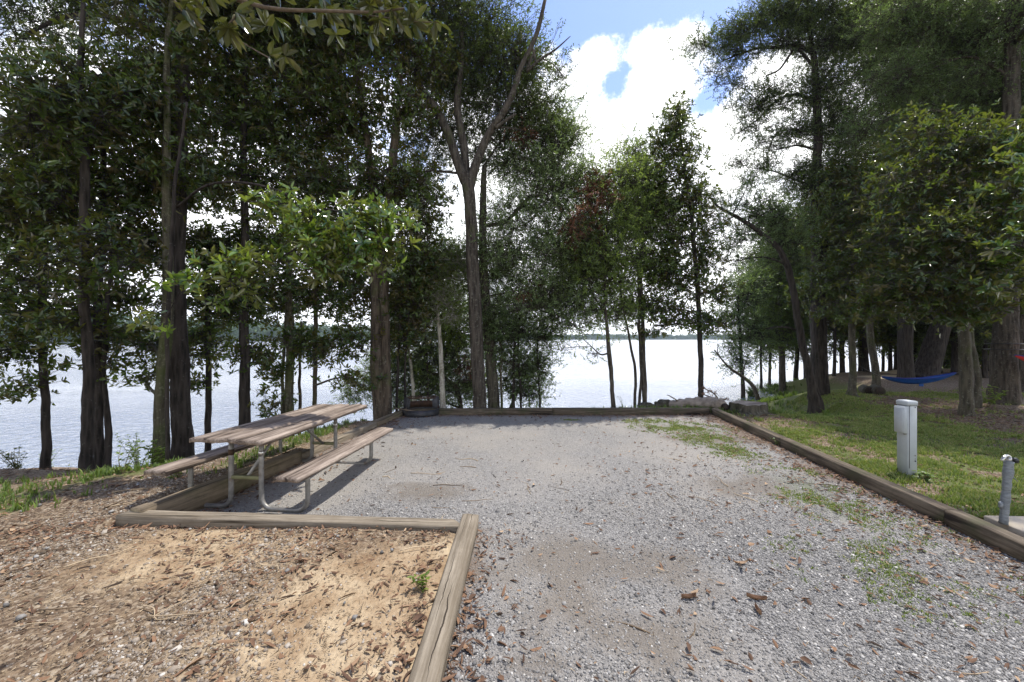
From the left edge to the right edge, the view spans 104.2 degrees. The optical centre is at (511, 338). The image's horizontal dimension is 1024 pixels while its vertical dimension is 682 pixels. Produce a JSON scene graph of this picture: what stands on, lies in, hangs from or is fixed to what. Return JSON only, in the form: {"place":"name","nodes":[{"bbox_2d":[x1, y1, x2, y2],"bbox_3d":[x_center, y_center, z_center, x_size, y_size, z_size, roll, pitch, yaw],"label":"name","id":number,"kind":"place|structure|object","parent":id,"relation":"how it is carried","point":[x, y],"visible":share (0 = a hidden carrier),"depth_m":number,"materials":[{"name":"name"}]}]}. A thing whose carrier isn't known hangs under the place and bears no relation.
{"place":"outdoors","nodes":[
{"label":"outdoors","id":0,"kind":"place"},
{"bbox_2d":[4,334,831,342],"bbox_3d":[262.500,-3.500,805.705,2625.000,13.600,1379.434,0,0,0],"label":"shore","id":1,"kind":"structure","parent":0,"point":[483,339],"depth_m":931.39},
{"bbox_2d":[0,307,743,340],"bbox_3d":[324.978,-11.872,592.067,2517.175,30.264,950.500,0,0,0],"label":"forest","id":2,"kind":"object","parent":1,"relation":"on","point":[252,330],"visible":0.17,"depth_m":467.58,"materials":[{"name":"green plant"}]},
{"bbox_2d":[0,340,893,468],"bbox_3d":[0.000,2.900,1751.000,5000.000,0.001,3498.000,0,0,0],"label":"water","id":3,"kind":"structure","parent":0,"point":[672,368],"depth_m":22.17,"materials":[{"name":"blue liquid"}]},
{"bbox_2d":[0,0,999,335],"label":"sky","id":4,"kind":"structure","parent":0,"point":[624,72],"materials":[{"name":"white"}]},
{"bbox_2d":[0,364,1023,681],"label":"ground","id":5,"kind":"structure","parent":0,"point":[354,600],"depth_m":2.64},
{"bbox_2d":[0,446,27,468],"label":"waterside shrub","id":6,"kind":"object","parent":5,"relation":"on","point":[18,464],"visible":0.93,"depth_m":6.86,"materials":[{"name":"green plant"}]},
{"bbox_2d":[0,65,137,469],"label":"magnolia tree","id":7,"kind":"object","parent":5,"relation":"on","point":[15,348],"visible":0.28,"depth_m":6.87,"materials":[{"name":"green plant"}]},
{"bbox_2d":[0,2,209,469],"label":"magnolia tree","id":8,"kind":"object","parent":5,"relation":"on","point":[79,129],"visible":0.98,"depth_m":6.34,"materials":[{"name":"green plant"}]},
{"bbox_2d":[30,65,205,468],"bbox_3d":[-7.280,-1.251,7.542,2.353,7.610,2.506,0,0,0],"label":"shoreline tree","id":9,"kind":"object","parent":5,"relation":"on","point":[103,448],"visible":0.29,"depth_m":7.20,"materials":[{"name":"green plant"}]},
{"bbox_2d":[114,440,144,472],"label":"leafy sapling","id":10,"kind":"object","parent":5,"relation":"on","point":[128,458],"visible":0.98,"depth_m":4.95,"materials":[{"name":"green plant"}]},
{"bbox_2d":[116,433,151,466],"bbox_3d":[-8.053,2.452,8.490,0.812,0.888,0.853,0,0,0],"label":"waterside shrub","id":11,"kind":"object","parent":5,"relation":"on","point":[137,453],"visible":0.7,"depth_m":8.60,"materials":[{"name":"green plant"}]},
{"bbox_2d":[138,439,164,464],"bbox_3d":[-5.867,1.938,6.585,0.442,0.528,0.375,0,0,0],"label":"waterside shrub","id":12,"kind":"object","parent":5,"relation":"on","point":[155,458],"visible":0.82,"depth_m":6.53,"materials":[{"name":"green plant"}]},
{"bbox_2d":[64,0,250,464],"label":"lichen tree","id":13,"kind":"object","parent":5,"relation":"on","point":[187,50],"visible":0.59,"depth_m":7.16,"materials":[{"name":"green plant"}]},
{"bbox_2d":[0,0,335,460],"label":"pine tree","id":14,"kind":"object","parent":5,"relation":"on","point":[182,429],"visible":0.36,"depth_m":7.48,"materials":[{"name":"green plant"}]},
{"bbox_2d":[162,462,181,478],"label":"waterside shrub","id":15,"kind":"object","parent":5,"relation":"on","point":[175,475],"visible":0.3,"depth_m":4.57,"materials":[{"name":"green plant"}]},
{"bbox_2d":[0,416,366,514],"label":"bank grass","id":16,"kind":"structure","parent":5,"relation":"on","point":[109,470],"depth_m":4.85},
{"bbox_2d":[137,223,270,451],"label":"magnolia tree","id":17,"kind":"object","parent":5,"relation":"on","point":[196,336],"visible":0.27,"depth_m":8.55,"materials":[{"name":"green plant"}]},
{"bbox_2d":[130,451,301,512],"bbox_3d":[-3.165,1.649,4.525,0.152,0.228,1.909,0,0,14],"label":"landscape timber","id":18,"kind":"object","parent":5,"relation":"on","point":[196,497],"visible":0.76,"depth_m":4.23,"materials":[{"name":"brown wood"}]},
{"bbox_2d":[0,420,450,681],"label":"chips","id":19,"kind":"object","parent":5,"relation":"on","point":[213,588],"visible":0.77,"depth_m":2.40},
{"bbox_2d":[146,0,350,424],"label":"magnolia tree","id":20,"kind":"object","parent":5,"relation":"on","point":[242,133],"visible":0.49,"depth_m":8.33,"materials":[{"name":"green plant"}]},
{"bbox_2d":[126,102,424,462],"bbox_3d":[-3.299,-0.722,5.358,4.181,5.850,1.764,0,0,0],"label":"magnolia tree","id":21,"kind":"object","parent":5,"relation":"on","point":[362,249],"visible":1,"depth_m":5.16,"materials":[{"name":"green plant"}]},
{"bbox_2d":[115,510,458,532],"bbox_3d":[-1.939,1.652,3.493,3.118,0.181,0.153,0,0,4],"label":"landscape timber","id":22,"kind":"object","parent":5,"relation":"on","point":[189,519],"visible":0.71,"depth_m":3.46,"materials":[{"name":"brown wood"}]},
{"bbox_2d":[220,0,402,436],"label":"magnolia tree","id":23,"kind":"object","parent":5,"relation":"on","point":[291,347],"visible":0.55,"depth_m":8.56,"materials":[{"name":"green plant"}]},
{"bbox_2d":[173,0,451,74],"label":"overhanging magnolia","id":24,"kind":"object","parent":5,"relation":"on","point":[191,16],"visible":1,"depth_m":2.65,"materials":[{"name":"green plant"}]},
{"bbox_2d":[264,84,403,434],"bbox_3d":[-4.030,-1.260,9.250,2.950,8.687,2.612,0,0,0],"label":"magnolia tree","id":25,"kind":"object","parent":5,"relation":"on","point":[344,144],"visible":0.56,"depth_m":8.85,"materials":[{"name":"green plant"}]},
{"bbox_2d":[302,422,376,458],"bbox_3d":[-2.810,1.674,6.450,0.152,0.188,2.233,0,0,10],"label":"landscape timber","id":26,"kind":"object","parent":5,"relation":"on","point":[350,434],"visible":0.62,"depth_m":6.49,"materials":[{"name":"brown wood"}]},
{"bbox_2d":[270,0,469,419],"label":"twin trunk tree","id":27,"kind":"object","parent":5,"relation":"on","point":[406,104],"visible":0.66,"depth_m":8.93,"materials":[{"name":"green plant"}]},
{"bbox_2d":[371,410,402,426],"bbox_3d":[-2.520,1.669,8.180,0.152,0.185,1.256,0,0,9],"label":"landscape timber","id":28,"kind":"object","parent":5,"relation":"on","point":[389,417],"visible":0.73,"depth_m":8.05,"materials":[{"name":"brown wood"}]},
{"bbox_2d":[359,271,459,400],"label":"birch tree","id":29,"kind":"object","parent":5,"relation":"on","point":[411,368],"visible":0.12,"depth_m":10.25,"materials":[{"name":"green plant"}]},
{"bbox_2d":[319,269,506,417],"bbox_3d":[-2.660,0.566,11.503,5.276,5.618,3.146,0,0,0],"label":"willow shrub","id":30,"kind":"object","parent":5,"relation":"on","point":[461,385],"visible":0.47,"depth_m":10.95,"materials":[{"name":"green plant"}]},
{"bbox_2d":[378,251,458,411],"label":"sapling","id":31,"kind":"object","parent":5,"relation":"on","point":[408,342],"visible":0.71,"depth_m":9.41,"materials":[{"name":"green plant"}]},
{"bbox_2d":[367,241,469,400],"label":"young oak","id":32,"kind":"object","parent":5,"relation":"on","point":[447,340],"visible":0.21,"depth_m":10.68,"materials":[{"name":"green plant"}]},
{"bbox_2d":[406,569,430,591],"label":"gravel weed","id":33,"kind":"object","parent":5,"relation":"on","point":[421,582],"visible":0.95,"depth_m":2.55,"materials":[{"name":"green plant"}]},
{"bbox_2d":[393,218,485,407],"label":"birch tree","id":34,"kind":"object","parent":5,"relation":"on","point":[437,293],"visible":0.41,"depth_m":9.84,"materials":[{"name":"green plant"}]},
{"bbox_2d":[408,513,478,681],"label":"landscape timber","id":35,"kind":"object","parent":5,"relation":"on","point":[431,661],"visible":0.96,"depth_m":2.30,"materials":[{"name":"brown wood"}]},
{"bbox_2d":[399,408,552,414],"bbox_3d":[-0.800,1.650,8.880,3.400,0.195,0.152,0,0,-1],"label":"landscape timber","id":36,"kind":"object","parent":5,"relation":"on","point":[496,411],"visible":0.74,"depth_m":8.82,"materials":[{"name":"brown wood"}]},
{"bbox_2d":[371,0,595,407],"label":"forked tree","id":37,"kind":"object","parent":5,"relation":"on","point":[486,47],"visible":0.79,"depth_m":9.65,"materials":[{"name":"green plant"}]},
{"bbox_2d":[6,454,987,681],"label":"fallen twigs","id":38,"kind":"object","parent":5,"relation":"on","point":[177,615],"depth_m":2.69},
{"bbox_2d":[460,301,544,407],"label":"sapling","id":39,"kind":"object","parent":5,"relation":"on","point":[501,349],"visible":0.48,"depth_m":9.89,"materials":[{"name":"green plant"}]},
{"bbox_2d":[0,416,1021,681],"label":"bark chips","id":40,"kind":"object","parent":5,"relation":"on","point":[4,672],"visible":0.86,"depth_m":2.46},
{"bbox_2d":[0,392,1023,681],"bbox_3d":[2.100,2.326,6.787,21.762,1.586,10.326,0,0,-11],"label":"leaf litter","id":41,"kind":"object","parent":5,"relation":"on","point":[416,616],"visible":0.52,"depth_m":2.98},
{"bbox_2d":[467,342,561,407],"bbox_3d":[0.027,1.631,11.095,2.684,3.312,1.846,0,0,18],"label":"willow shrub","id":42,"kind":"object","parent":5,"relation":"on","point":[505,380],"visible":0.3,"depth_m":10.82,"materials":[{"name":"green plant"}]},
{"bbox_2d":[483,307,558,407],"bbox_3d":[0.158,0.929,10.295,2.159,3.585,2.304,0,0,0],"label":"shrub","id":43,"kind":"object","parent":5,"relation":"on","point":[523,328],"visible":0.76,"depth_m":10.08,"materials":[{"name":"green plant"}]},
{"bbox_2d":[444,85,631,407],"bbox_3d":[0.554,-1.810,10.245,5.270,9.187,3.598,0,0,0],"label":"oak tree","id":44,"kind":"object","parent":5,"relation":"on","point":[552,185],"visible":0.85,"depth_m":9.74,"materials":[{"name":"green plant"}]},
{"bbox_2d":[512,272,579,406],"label":"sapling","id":45,"kind":"object","parent":5,"relation":"on","point":[543,338],"visible":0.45,"depth_m":9.99,"materials":[{"name":"green plant"}]},
{"bbox_2d":[541,139,670,407],"bbox_3d":[2.262,-1.513,9.913,2.802,6.816,2.816,0,0,35],"label":"young oak","id":46,"kind":"object","parent":5,"relation":"on","point":[608,285],"visible":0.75,"depth_m":9.55,"materials":[{"name":"green plant"}]},
{"bbox_2d":[196,415,1023,681],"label":"gravel pad","id":47,"kind":"object","parent":5,"relation":"on","point":[533,454],"visible":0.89,"depth_m":3.77,"materials":[{"name":"gravel"}]},
{"bbox_2d":[144,404,392,512],"bbox_3d":[-2.610,1.357,4.793,1.610,0.807,2.179,0,0,7],"label":"picnic table","id":48,"kind":"object","parent":47,"relation":"on","point":[269,431],"visible":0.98,"depth_m":4.19,"materials":[{"name":"brown wood"}]},
{"bbox_2d":[402,395,439,417],"bbox_3d":[-2.014,1.515,8.844,0.820,0.410,0.820,0,0,-4],"label":"fire ring","id":49,"kind":"object","parent":47,"relation":"on","point":[432,404],"visible":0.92,"depth_m":8.82,"materials":[{"name":"metal"}]},
{"bbox_2d":[3,480,999,681],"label":"leaves","id":50,"kind":"object","parent":47,"relation":"on","point":[20,616],"visible":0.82,"depth_m":2.92,"materials":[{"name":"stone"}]},
{"bbox_2d":[746,592,766,599],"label":"fallen leaf","id":51,"kind":"object","parent":47,"relation":"on","point":[755,597],"visible":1,"depth_m":2.55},
{"bbox_2d":[563,418,1023,633],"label":"pad weeds","id":52,"kind":"object","parent":47,"relation":"on","point":[740,452],"visible":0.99,"depth_m":3.69,"materials":[{"name":"green plant"}]},
{"bbox_2d":[553,407,710,414],"bbox_3d":[2.663,1.649,8.915,3.515,0.193,0.153,0,0,-1],"label":"landscape timber","id":53,"kind":"object","parent":5,"relation":"on","point":[626,410],"visible":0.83,"depth_m":8.85,"materials":[{"name":"brown wood"}]},
{"bbox_2d":[592,123,700,406],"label":"multi stem oak","id":54,"kind":"object","parent":5,"relation":"on","point":[642,357],"visible":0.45,"depth_m":10.53,"materials":[{"name":"green plant"}]},
{"bbox_2d":[637,402,657,407],"bbox_3d":[3.399,1.723,9.998,0.493,0.250,0.270,0,0,0],"label":"log chunk","id":55,"kind":"object","parent":5,"relation":"on","point":[644,404],"visible":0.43,"depth_m":9.93,"materials":[{"name":"grey wood"}]},
{"bbox_2d":[654,399,674,407],"bbox_3d":[3.875,1.696,10.088,0.491,0.314,0.340,0,0,0],"label":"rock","id":56,"kind":"object","parent":5,"relation":"on","point":[661,402],"visible":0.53,"depth_m":9.99,"materials":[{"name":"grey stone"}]},
{"bbox_2d":[627,89,745,397],"bbox_3d":[4.486,-2.058,10.419,3.176,8.844,2.241,0,0,0],"label":"magnolia tree","id":57,"kind":"object","parent":5,"relation":"on","point":[698,319],"visible":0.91,"depth_m":10.26,"materials":[{"name":"green plant"}]},
{"bbox_2d":[668,395,728,409],"bbox_3d":[4.506,1.602,9.672,1.381,0.436,0.512,0,0,31],"label":"rock","id":58,"kind":"object","parent":5,"relation":"on","point":[709,402],"visible":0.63,"depth_m":9.59,"materials":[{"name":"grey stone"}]},
{"bbox_2d":[700,386,729,400],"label":"dead branch","id":59,"kind":"object","parent":5,"relation":"on","point":[709,390],"visible":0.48,"depth_m":9.99,"materials":[{"name":"wood"}]},
{"bbox_2d":[594,403,869,416],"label":"edge weeds","id":60,"kind":"object","parent":5,"relation":"on","point":[734,410],"visible":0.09,"depth_m":9.19,"materials":[{"name":"green plant"}]},
{"bbox_2d":[714,347,760,399],"bbox_3d":[8.197,1.219,14.395,1.711,2.060,0.525,0,0,0],"label":"bare branch","id":61,"kind":"object","parent":5,"relation":"on","point":[753,387],"visible":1,"depth_m":14.46,"materials":[{"name":"brown plant"}]},
{"bbox_2d":[702,264,788,397],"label":"shore tree","id":62,"kind":"object","parent":5,"relation":"on","point":[739,308],"visible":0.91,"depth_m":19.35,"materials":[{"name":"green plant"}]},
{"bbox_2d":[711,408,786,445],"bbox_3d":[4.370,1.645,7.530,0.153,0.200,2.674,0,0,6],"label":"landscape timber","id":63,"kind":"object","parent":5,"relation":"on","point":[761,432],"visible":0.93,"depth_m":7.18,"materials":[{"name":"brown wood"}]},
{"bbox_2d":[745,387,753,395],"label":"waterside shrub","id":64,"kind":"object","parent":5,"relation":"on","point":[750,392],"visible":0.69,"depth_m":19.99,"materials":[{"name":"green plant"}]},
{"bbox_2d":[729,400,770,415],"bbox_3d":[5.468,1.633,9.135,1.182,0.334,0.929,0,0,0],"label":"tree stump","id":65,"kind":"object","parent":5,"relation":"on","point":[750,408],"visible":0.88,"depth_m":8.88,"materials":[{"name":"wood"}]},
{"bbox_2d":[704,247,808,388],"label":"shore tree","id":66,"kind":"object","parent":5,"relation":"on","point":[764,350],"visible":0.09,"depth_m":22.91,"materials":[{"name":"green plant"}]},
{"bbox_2d":[701,163,835,413],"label":"leaning oak","id":67,"kind":"object","parent":5,"relation":"on","point":[774,219],"visible":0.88,"depth_m":11.07,"materials":[{"name":"green plant"}]},
{"bbox_2d":[731,238,808,385],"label":"shore tree","id":68,"kind":"object","parent":5,"relation":"on","point":[769,372],"visible":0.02,"depth_m":23.93,"materials":[{"name":"green plant"}]},
{"bbox_2d":[739,192,810,391],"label":"shore tree","id":69,"kind":"object","parent":5,"relation":"on","point":[777,319],"visible":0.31,"depth_m":20.68,"materials":[{"name":"green plant"}]},
{"bbox_2d":[666,0,893,398],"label":"tall oak","id":70,"kind":"object","parent":5,"relation":"on","point":[794,20],"visible":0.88,"depth_m":12.41,"materials":[{"name":"green plant"}]},
{"bbox_2d":[756,195,832,378],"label":"shore tree","id":71,"kind":"object","parent":5,"relation":"on","point":[804,376],"visible":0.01,"depth_m":26.93,"materials":[{"name":"green plant"}]},
{"bbox_2d":[737,378,853,415],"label":"shore grass","id":72,"kind":"structure","parent":5,"relation":"on","point":[778,396],"depth_m":16.34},
{"bbox_2d":[765,259,831,380],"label":"shore tree","id":73,"kind":"object","parent":5,"relation":"on","point":[796,368],"visible":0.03,"depth_m":23.90,"materials":[{"name":"green plant"}]},
{"bbox_2d":[778,223,880,376],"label":"background tree","id":74,"kind":"object","parent":5,"relation":"on","point":[837,333],"visible":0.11,"depth_m":19.00,"materials":[{"name":"green plant"}]},
{"bbox_2d":[792,203,875,372],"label":"background tree","id":75,"kind":"object","parent":5,"relation":"on","point":[841,363],"visible":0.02,"depth_m":20.88,"materials":[{"name":"green plant"}]},
{"bbox_2d":[779,164,889,394],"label":"lawn tree","id":76,"kind":"object","parent":5,"relation":"on","point":[826,377],"visible":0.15,"depth_m":12.33,"materials":[{"name":"green plant"}]},
{"bbox_2d":[784,142,924,396],"bbox_3d":[9.998,-1.857,11.539,3.555,7.540,2.906,0,0,18],"label":"magnolia tree","id":77,"kind":"object","parent":5,"relation":"on","point":[851,184],"visible":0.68,"depth_m":11.48,"materials":[{"name":"green plant"}]},
{"bbox_2d":[827,318,896,370],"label":"background tree","id":78,"kind":"object","parent":5,"relation":"on","point":[860,358],"visible":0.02,"depth_m":21.58,"materials":[{"name":"green plant"}]},
{"bbox_2d":[858,384,871,393],"bbox_3d":[11.082,1.609,12.470,0.264,0.271,0.650,0,0,29],"label":"cut log","id":79,"kind":"object","parent":5,"relation":"on","point":[864,389],"visible":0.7,"depth_m":12.26,"materials":[{"name":"brown wood"}]},
{"bbox_2d":[780,438,959,524],"bbox_3d":[4.103,1.642,4.895,0.153,0.201,2.603,0,0,6],"label":"landscape timber","id":80,"kind":"object","parent":5,"relation":"on","point":[923,504],"visible":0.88,"depth_m":4.38,"materials":[{"name":"brown wood"}]},
{"bbox_2d":[830,276,917,371],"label":"background tree","id":81,"kind":"object","parent":5,"relation":"on","point":[865,358],"visible":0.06,"depth_m":19.90,"materials":[{"name":"green plant"}]},
{"bbox_2d":[869,384,885,394],"bbox_3d":[11.132,1.579,12.169,0.295,0.290,0.651,0,0,29],"label":"cut log","id":82,"kind":"object","parent":5,"relation":"on","point":[876,389],"visible":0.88,"depth_m":11.92,"materials":[{"name":"brown wood"}]},
{"bbox_2d":[878,329,887,370],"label":"background tree","id":83,"kind":"object","parent":5,"relation":"on","point":[883,364],"visible":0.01,"depth_m":23.94,"materials":[{"name":"brown plant"}]},
{"bbox_2d":[856,318,917,370],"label":"background tree","id":84,"kind":"object","parent":5,"relation":"on","point":[890,359],"visible":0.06,"depth_m":21.93,"materials":[{"name":"green plant"}]},
{"bbox_2d":[829,123,973,386],"bbox_3d":[12.478,-2.600,13.153,4.324,9.040,3.462,0,0,0],"label":"magnolia tree","id":85,"kind":"object","parent":5,"relation":"on","point":[875,369],"visible":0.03,"depth_m":13.10,"materials":[{"name":"green plant"}]},
{"bbox_2d":[858,356,988,385],"bbox_3d":[12.116,0.986,12.233,2.822,1.136,2.926,0,0,34],"label":"hammock","id":86,"kind":"object","parent":85,"relation":"hanging from","point":[920,381],"visible":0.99,"depth_m":12.87,"materials":[{"name":"blue fabric"}]},
{"bbox_2d":[880,325,924,369],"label":"background tree","id":87,"kind":"object","parent":5,"relation":"on","point":[895,364],"depth_m":22.98,"materials":[{"name":"brown plant"}]},
{"bbox_2d":[894,399,917,474],"bbox_3d":[4.962,1.260,5.032,0.188,0.959,0.148,0,0,-3],"label":"service post","id":88,"kind":"object","parent":5,"relation":"on","point":[905,419],"visible":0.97,"depth_m":4.97,"materials":[{"name":"grey metal"}]},
{"bbox_2d":[885,322,945,364],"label":"background tree","id":89,"kind":"object","parent":5,"relation":"on","point":[915,350],"visible":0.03,"depth_m":21.91,"materials":[{"name":"green plant"}]},
{"bbox_2d":[811,0,1023,377],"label":"old oak","id":90,"kind":"object","parent":5,"relation":"on","point":[905,356],"visible":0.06,"depth_m":16.29,"materials":[{"name":"green plant"}]},
{"bbox_2d":[911,468,935,481],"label":"weed","id":91,"kind":"object","parent":5,"relation":"on","point":[928,477],"visible":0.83,"depth_m":4.73,"materials":[{"name":"green plant"}]},
{"bbox_2d":[825,0,1023,404],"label":"old oak","id":92,"kind":"object","parent":5,"relation":"on","point":[986,32],"visible":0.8,"depth_m":10.81,"materials":[{"name":"green plant"}]},
{"bbox_2d":[826,97,1023,416],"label":"magnolia tree","id":93,"kind":"object","parent":5,"relation":"on","point":[951,224],"visible":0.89,"depth_m":7.94,"materials":[{"name":"green plant"}]},
{"bbox_2d":[888,312,981,374],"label":"background tree","id":94,"kind":"object","parent":5,"relation":"on","point":[953,344],"visible":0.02,"depth_m":18.96,"materials":[{"name":"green plant"}]},
{"bbox_2d":[913,309,981,372],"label":"background tree","id":95,"kind":"object","parent":5,"relation":"on","point":[921,339],"visible":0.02,"depth_m":20.36,"materials":[{"name":"green plant"}]},
{"bbox_2d":[919,328,981,368],"bbox_3d":[27.444,0.445,24.167,5.621,3.772,3.594,0,0,-12],"label":"understorey shrub","id":96,"kind":"object","parent":5,"relation":"on","point":[946,366],"visible":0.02,"depth_m":23.71,"materials":[{"name":"green plant"}]},
{"bbox_2d":[899,68,1023,377],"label":"old oak","id":97,"kind":"object","parent":5,"relation":"on","point":[930,357],"depth_m":16.61,"materials":[{"name":"brown plant"}]},
{"bbox_2d":[945,348,981,368],"bbox_3d":[27.103,0.248,22.044,5.096,4.124,3.593,0,0,0],"label":"understorey shrub","id":98,"kind":"object","parent":5,"relation":"on","point":[978,354],"visible":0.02,"depth_m":22.52,"materials":[{"name":"green plant"}]},
{"bbox_2d":[948,255,992,377],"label":"background tree","id":99,"kind":"object","parent":5,"relation":"on","point":[984,328],"visible":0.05,"depth_m":16.91,"materials":[{"name":"green plant"}]},
{"bbox_2d":[944,510,1023,561],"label":"landscape timber","id":100,"kind":"object","parent":5,"relation":"on","point":[1009,543],"visible":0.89,"depth_m":3.26,"materials":[{"name":"brown wood"}]},
{"bbox_2d":[954,214,1023,407],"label":"lawn tree","id":101,"kind":"object","parent":5,"relation":"on","point":[978,386],"visible":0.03,"depth_m":9.87,"materials":[{"name":"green plant"}]},
{"bbox_2d":[955,262,1023,392],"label":"old oak","id":102,"kind":"object","parent":5,"relation":"on","point":[1021,352],"visible":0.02,"depth_m":12.38,"materials":[{"name":"brown plant"}]},
{"bbox_2d":[963,125,1023,304],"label":"magnolia tree","id":103,"kind":"object","parent":5,"relation":"on","point":[1010,157],"visible":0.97,"depth_m":6.86,"materials":[{"name":"green plant"}]},
{"bbox_2d":[981,384,1006,406],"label":"waterside shrub","id":104,"kind":"object","parent":5,"relation":"on","point":[996,397],"visible":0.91,"depth_m":9.82,"materials":[{"name":"green plant"}]},
{"bbox_2d":[984,515,1023,536],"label":"concrete slab","id":105,"kind":"structure","parent":5,"relation":"on","point":[1016,525],"depth_m":3.53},
{"bbox_2d":[998,454,1019,524],"bbox_3d":[4.360,1.326,3.505,0.180,0.614,0.069,0,0,0],"label":"water pipe","id":106,"kind":"object","parent":105,"relation":"on","point":[1008,472],"visible":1,"depth_m":3.49,"materials":[{"name":"metal"}]},
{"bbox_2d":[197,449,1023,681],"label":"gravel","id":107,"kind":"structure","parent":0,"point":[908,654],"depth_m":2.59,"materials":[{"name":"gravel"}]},
{"bbox_2d":[669,387,1023,519],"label":"lawn grass","id":108,"kind":"structure","parent":0,"point":[975,499],"depth_m":6.36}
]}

